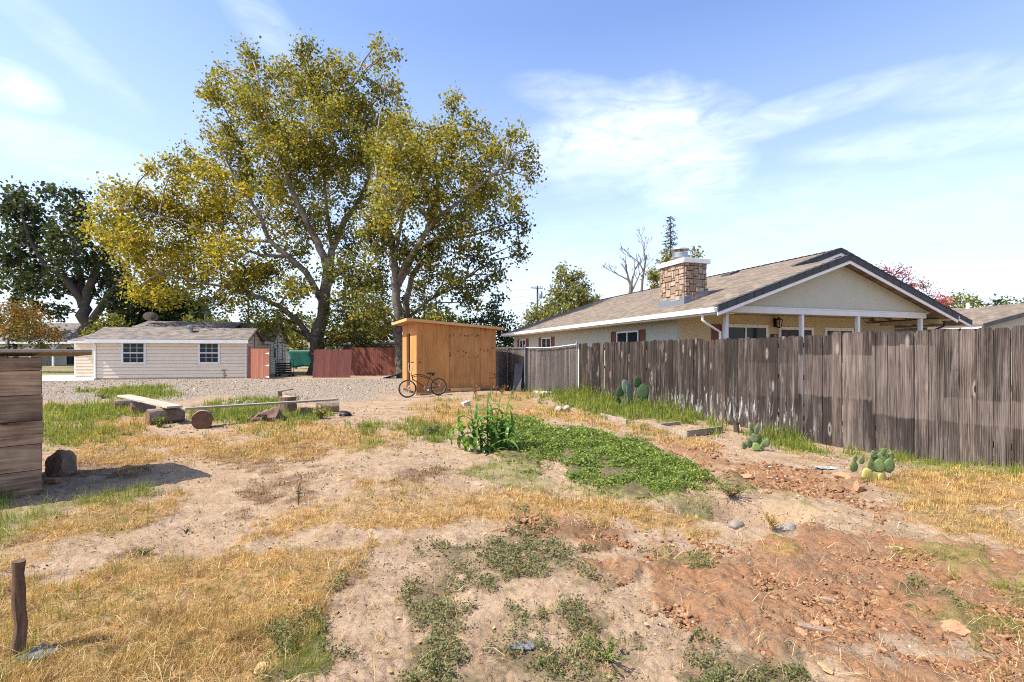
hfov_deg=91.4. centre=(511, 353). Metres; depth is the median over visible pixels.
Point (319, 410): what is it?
weed plant
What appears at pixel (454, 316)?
shade tree
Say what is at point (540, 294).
utility pole
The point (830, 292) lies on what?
ranch house
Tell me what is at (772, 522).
weed plant
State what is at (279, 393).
axe
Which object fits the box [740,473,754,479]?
clay clod
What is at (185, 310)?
evergreen tree
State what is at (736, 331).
window
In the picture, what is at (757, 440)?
prickly pear
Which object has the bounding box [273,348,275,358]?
window
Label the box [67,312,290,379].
tan house
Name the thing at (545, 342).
window
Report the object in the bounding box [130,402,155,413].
log
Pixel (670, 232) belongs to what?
conifer tree
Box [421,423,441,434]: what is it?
weed plant
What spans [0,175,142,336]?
oak tree
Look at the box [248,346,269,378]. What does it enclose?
red gate
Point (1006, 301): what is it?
ash tree
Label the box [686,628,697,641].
wood chip
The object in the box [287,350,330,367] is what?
screened fence
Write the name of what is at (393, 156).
sycamore tree
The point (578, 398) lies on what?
green grass
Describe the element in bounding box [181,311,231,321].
shrub
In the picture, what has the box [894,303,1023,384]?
neighbour house
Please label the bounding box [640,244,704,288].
olive tree
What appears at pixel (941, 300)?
crape myrtle
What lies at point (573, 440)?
clover
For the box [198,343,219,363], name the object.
window
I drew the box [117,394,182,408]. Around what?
bench plank
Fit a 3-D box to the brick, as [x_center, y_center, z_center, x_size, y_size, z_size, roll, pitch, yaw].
[-5.375,1.482,5.847,0.130,0.055,0.080,0,0,-6]
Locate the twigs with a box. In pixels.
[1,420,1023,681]
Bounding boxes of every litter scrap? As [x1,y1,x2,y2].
[509,641,534,649]
[814,466,840,468]
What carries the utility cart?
on the ground at (744, 601)
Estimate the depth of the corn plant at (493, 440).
7.60 m
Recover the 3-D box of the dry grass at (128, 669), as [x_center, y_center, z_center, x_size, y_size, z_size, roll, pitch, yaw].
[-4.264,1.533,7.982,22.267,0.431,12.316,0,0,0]
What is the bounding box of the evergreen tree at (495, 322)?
[458,283,520,348]
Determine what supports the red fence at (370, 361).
on the ground at (744, 601)
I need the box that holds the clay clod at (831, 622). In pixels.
[824,618,833,624]
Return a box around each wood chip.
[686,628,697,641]
[797,621,833,633]
[819,596,835,603]
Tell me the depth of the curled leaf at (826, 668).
2.39 m
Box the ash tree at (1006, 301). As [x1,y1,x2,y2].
[988,293,1023,305]
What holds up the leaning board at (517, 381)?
on the ground at (744, 601)
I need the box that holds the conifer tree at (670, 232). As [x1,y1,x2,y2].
[655,216,677,281]
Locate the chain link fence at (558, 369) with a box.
[496,341,577,392]
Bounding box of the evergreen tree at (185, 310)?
[160,282,217,321]
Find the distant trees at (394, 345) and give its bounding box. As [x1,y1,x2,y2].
[324,340,513,348]
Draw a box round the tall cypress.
[0,278,28,356]
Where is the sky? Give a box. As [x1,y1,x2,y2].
[0,0,1023,346]
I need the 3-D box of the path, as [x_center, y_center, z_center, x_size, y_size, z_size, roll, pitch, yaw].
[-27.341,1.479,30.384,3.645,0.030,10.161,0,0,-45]
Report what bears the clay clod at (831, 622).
on the ground at (744, 601)
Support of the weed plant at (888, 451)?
on the ground at (744, 601)
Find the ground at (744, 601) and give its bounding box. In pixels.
[0,365,1023,681]
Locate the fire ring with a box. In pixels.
[222,400,257,404]
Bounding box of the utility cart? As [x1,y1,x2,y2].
[275,359,294,376]
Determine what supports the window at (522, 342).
in the ranch house at (830, 292)
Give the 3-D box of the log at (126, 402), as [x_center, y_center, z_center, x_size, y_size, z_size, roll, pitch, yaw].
[-10.478,1.384,13.561,0.292,0.293,0.500,0,0,45]
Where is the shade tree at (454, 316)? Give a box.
[412,300,468,323]
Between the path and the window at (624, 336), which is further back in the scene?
the path
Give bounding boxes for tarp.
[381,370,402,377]
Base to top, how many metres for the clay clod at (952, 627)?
0.071 m
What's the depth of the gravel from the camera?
22.78 m
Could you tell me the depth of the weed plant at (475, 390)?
17.36 m
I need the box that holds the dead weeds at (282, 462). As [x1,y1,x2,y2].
[44,440,919,681]
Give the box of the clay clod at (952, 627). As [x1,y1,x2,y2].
[940,619,970,635]
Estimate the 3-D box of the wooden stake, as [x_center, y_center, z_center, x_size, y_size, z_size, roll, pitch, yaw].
[-2.402,1.259,2.433,0.076,0.508,0.056,0,0,0]
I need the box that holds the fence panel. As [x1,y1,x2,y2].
[312,349,351,377]
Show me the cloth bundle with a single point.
(345, 413)
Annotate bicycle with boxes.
[398,362,446,397]
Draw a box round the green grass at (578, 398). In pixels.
[0,376,1023,681]
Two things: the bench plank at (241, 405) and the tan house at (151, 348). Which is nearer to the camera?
the bench plank at (241, 405)
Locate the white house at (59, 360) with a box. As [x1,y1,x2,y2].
[0,323,102,365]
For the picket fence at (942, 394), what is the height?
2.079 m
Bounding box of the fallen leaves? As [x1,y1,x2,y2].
[2,383,1023,681]
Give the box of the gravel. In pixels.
[42,378,406,402]
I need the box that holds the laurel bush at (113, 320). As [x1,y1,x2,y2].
[73,311,133,343]
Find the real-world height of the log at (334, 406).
0.317 m
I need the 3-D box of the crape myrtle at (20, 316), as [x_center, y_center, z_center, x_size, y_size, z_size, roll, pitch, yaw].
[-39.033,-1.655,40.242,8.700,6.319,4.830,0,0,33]
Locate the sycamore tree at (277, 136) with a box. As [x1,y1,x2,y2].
[69,27,419,374]
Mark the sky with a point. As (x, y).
(891, 132)
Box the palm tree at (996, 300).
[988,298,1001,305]
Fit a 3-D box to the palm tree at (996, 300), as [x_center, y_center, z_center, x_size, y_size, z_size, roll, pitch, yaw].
[38.700,-1.480,39.984,1.411,5.961,1.424,0,0,0]
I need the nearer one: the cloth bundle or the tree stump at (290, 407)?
the cloth bundle
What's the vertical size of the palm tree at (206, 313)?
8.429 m
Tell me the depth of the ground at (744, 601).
3.78 m
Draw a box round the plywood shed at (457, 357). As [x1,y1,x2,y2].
[392,318,503,395]
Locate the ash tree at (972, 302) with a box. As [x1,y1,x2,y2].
[938,289,990,328]
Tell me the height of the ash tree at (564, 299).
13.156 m
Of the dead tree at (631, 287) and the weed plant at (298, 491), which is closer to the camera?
the weed plant at (298, 491)
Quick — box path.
[42,375,93,380]
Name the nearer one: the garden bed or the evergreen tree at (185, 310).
the garden bed
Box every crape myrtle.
[0,295,67,348]
[875,260,954,307]
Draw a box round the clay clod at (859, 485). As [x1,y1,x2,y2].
[853,480,864,492]
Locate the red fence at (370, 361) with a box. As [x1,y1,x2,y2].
[350,347,395,375]
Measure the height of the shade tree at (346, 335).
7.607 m
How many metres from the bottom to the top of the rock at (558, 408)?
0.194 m
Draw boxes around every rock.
[555,406,562,411]
[564,405,570,411]
[728,519,744,529]
[780,522,795,530]
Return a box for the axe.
[278,388,293,397]
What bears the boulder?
on the ground at (744, 601)
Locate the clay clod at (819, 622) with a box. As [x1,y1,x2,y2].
[810,620,823,625]
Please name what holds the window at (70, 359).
in the white house at (59, 360)
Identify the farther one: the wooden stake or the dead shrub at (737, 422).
the dead shrub at (737, 422)
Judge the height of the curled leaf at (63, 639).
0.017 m
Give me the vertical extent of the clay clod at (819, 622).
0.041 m
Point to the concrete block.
(464, 403)
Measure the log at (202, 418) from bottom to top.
0.375 m
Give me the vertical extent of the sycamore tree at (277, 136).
26.479 m
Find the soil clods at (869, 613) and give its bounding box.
[492,436,1023,681]
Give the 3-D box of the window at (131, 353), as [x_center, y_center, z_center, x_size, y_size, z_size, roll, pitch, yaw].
[-22.122,-0.050,29.230,1.260,1.310,0.060,0,0,-13]
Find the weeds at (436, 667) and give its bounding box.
[16,435,1018,681]
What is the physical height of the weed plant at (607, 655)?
0.127 m
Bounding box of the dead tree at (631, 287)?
[603,226,654,292]
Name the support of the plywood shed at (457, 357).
on the ground at (744, 601)
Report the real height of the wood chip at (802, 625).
0.031 m
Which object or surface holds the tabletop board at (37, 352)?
on the timber bin
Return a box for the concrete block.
[461,400,470,405]
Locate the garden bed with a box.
[601,413,722,436]
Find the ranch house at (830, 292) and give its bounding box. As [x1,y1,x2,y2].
[501,248,973,397]
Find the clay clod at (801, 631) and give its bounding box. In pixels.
[794,627,807,635]
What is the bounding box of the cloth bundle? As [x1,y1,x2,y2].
[339,411,351,416]
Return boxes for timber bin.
[0,357,42,498]
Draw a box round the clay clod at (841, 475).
[833,472,851,478]
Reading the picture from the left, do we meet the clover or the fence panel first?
the fence panel
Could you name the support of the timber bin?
on the ground at (744, 601)
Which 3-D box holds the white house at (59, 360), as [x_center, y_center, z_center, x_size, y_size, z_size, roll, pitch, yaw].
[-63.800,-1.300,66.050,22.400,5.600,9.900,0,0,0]
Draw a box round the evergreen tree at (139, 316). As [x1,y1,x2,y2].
[101,262,197,326]
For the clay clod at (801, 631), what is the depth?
2.70 m
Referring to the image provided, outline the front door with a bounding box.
[778,327,813,396]
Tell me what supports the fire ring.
on the ground at (744, 601)
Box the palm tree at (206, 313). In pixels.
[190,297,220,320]
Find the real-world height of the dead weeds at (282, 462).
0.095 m
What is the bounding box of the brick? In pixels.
[44,477,60,483]
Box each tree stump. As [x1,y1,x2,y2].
[278,396,296,412]
[299,407,313,415]
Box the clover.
[484,415,757,501]
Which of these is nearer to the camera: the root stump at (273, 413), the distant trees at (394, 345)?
the root stump at (273, 413)
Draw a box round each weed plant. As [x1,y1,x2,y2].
[96,391,108,398]
[132,545,156,555]
[146,416,163,427]
[296,482,301,504]
[308,404,331,418]
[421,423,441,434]
[472,382,477,394]
[580,631,629,662]
[708,480,754,497]
[761,509,781,530]
[876,447,900,458]
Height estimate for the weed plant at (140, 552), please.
0.069 m
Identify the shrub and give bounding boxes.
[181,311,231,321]
[731,414,741,432]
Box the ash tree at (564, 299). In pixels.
[517,260,602,327]
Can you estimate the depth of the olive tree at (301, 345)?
48.68 m
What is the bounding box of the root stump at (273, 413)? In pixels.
[247,406,289,422]
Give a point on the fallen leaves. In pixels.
(534, 523)
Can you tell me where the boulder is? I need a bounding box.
[45,449,76,476]
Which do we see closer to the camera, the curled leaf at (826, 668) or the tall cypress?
the curled leaf at (826, 668)
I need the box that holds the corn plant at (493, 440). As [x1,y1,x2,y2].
[449,388,522,453]
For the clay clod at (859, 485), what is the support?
on the ground at (744, 601)
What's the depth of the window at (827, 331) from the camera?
18.34 m
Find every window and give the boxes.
[67,348,73,364]
[121,343,145,363]
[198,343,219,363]
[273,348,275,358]
[519,339,525,346]
[541,337,550,357]
[616,330,638,341]
[722,324,768,366]
[824,328,853,365]
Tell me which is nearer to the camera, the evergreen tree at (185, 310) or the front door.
the front door
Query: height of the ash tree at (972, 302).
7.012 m
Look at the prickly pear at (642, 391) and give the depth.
14.29 m
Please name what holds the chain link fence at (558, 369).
on the ground at (744, 601)
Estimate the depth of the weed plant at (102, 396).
16.64 m
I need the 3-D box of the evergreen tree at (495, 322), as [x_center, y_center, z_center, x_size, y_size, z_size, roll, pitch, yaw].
[-2.007,-1.952,38.057,5.377,6.922,5.482,0,0,-33]
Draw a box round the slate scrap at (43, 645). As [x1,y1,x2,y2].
[12,643,60,660]
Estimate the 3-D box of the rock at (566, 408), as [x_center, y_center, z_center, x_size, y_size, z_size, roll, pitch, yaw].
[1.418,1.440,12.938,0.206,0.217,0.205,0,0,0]
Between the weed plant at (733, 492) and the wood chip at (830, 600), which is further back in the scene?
the weed plant at (733, 492)
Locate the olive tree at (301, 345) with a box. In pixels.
[271,310,315,368]
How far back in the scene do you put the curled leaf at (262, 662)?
2.34 m
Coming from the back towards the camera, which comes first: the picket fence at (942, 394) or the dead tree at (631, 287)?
the dead tree at (631, 287)
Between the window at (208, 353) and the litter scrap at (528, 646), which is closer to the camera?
the litter scrap at (528, 646)
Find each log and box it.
[113,399,136,408]
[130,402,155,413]
[145,408,184,424]
[191,409,213,428]
[316,400,338,411]
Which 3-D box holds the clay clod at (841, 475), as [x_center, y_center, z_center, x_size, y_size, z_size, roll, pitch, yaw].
[3.995,1.477,6.030,0.176,0.108,0.266,0,0,0]
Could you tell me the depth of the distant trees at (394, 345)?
159.15 m
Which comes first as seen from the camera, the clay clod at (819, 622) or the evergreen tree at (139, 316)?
the clay clod at (819, 622)
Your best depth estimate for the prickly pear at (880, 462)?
5.85 m
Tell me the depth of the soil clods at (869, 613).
3.06 m
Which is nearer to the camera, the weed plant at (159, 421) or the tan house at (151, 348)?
the weed plant at (159, 421)
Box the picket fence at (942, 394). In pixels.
[579,325,1023,468]
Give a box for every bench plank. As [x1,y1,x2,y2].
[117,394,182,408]
[182,398,338,409]
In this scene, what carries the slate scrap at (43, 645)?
on the ground at (744, 601)
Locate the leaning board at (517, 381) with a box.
[513,364,522,391]
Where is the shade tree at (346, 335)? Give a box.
[303,299,392,349]
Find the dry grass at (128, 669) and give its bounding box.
[0,403,1023,681]
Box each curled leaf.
[50,636,77,643]
[254,661,265,673]
[817,661,832,674]
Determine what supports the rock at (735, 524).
on the ground at (744, 601)
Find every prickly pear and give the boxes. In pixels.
[615,375,648,406]
[742,422,769,450]
[850,448,894,480]
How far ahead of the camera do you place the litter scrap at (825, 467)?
6.50 m
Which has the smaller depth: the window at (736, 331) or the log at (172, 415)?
the log at (172, 415)
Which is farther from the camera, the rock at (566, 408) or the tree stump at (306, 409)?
the rock at (566, 408)
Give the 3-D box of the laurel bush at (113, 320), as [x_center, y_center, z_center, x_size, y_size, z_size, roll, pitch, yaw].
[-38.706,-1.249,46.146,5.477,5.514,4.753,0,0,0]
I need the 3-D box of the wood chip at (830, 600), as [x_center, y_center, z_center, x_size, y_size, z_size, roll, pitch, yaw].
[1.912,1.491,3.030,0.090,0.025,0.019,0,0,29]
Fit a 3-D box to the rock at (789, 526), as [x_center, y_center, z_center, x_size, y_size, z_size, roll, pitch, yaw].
[2.333,1.473,4.222,0.140,0.085,0.092,0,0,0]
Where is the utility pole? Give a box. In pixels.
[531,286,542,321]
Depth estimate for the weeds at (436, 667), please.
2.70 m
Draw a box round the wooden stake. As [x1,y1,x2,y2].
[7,559,27,656]
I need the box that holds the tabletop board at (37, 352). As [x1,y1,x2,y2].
[0,349,91,356]
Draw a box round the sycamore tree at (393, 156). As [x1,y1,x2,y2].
[336,52,546,377]
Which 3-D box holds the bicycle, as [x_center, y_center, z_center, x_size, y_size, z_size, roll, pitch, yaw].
[-3.122,0.885,17.407,0.717,1.224,1.637,0,0,40]

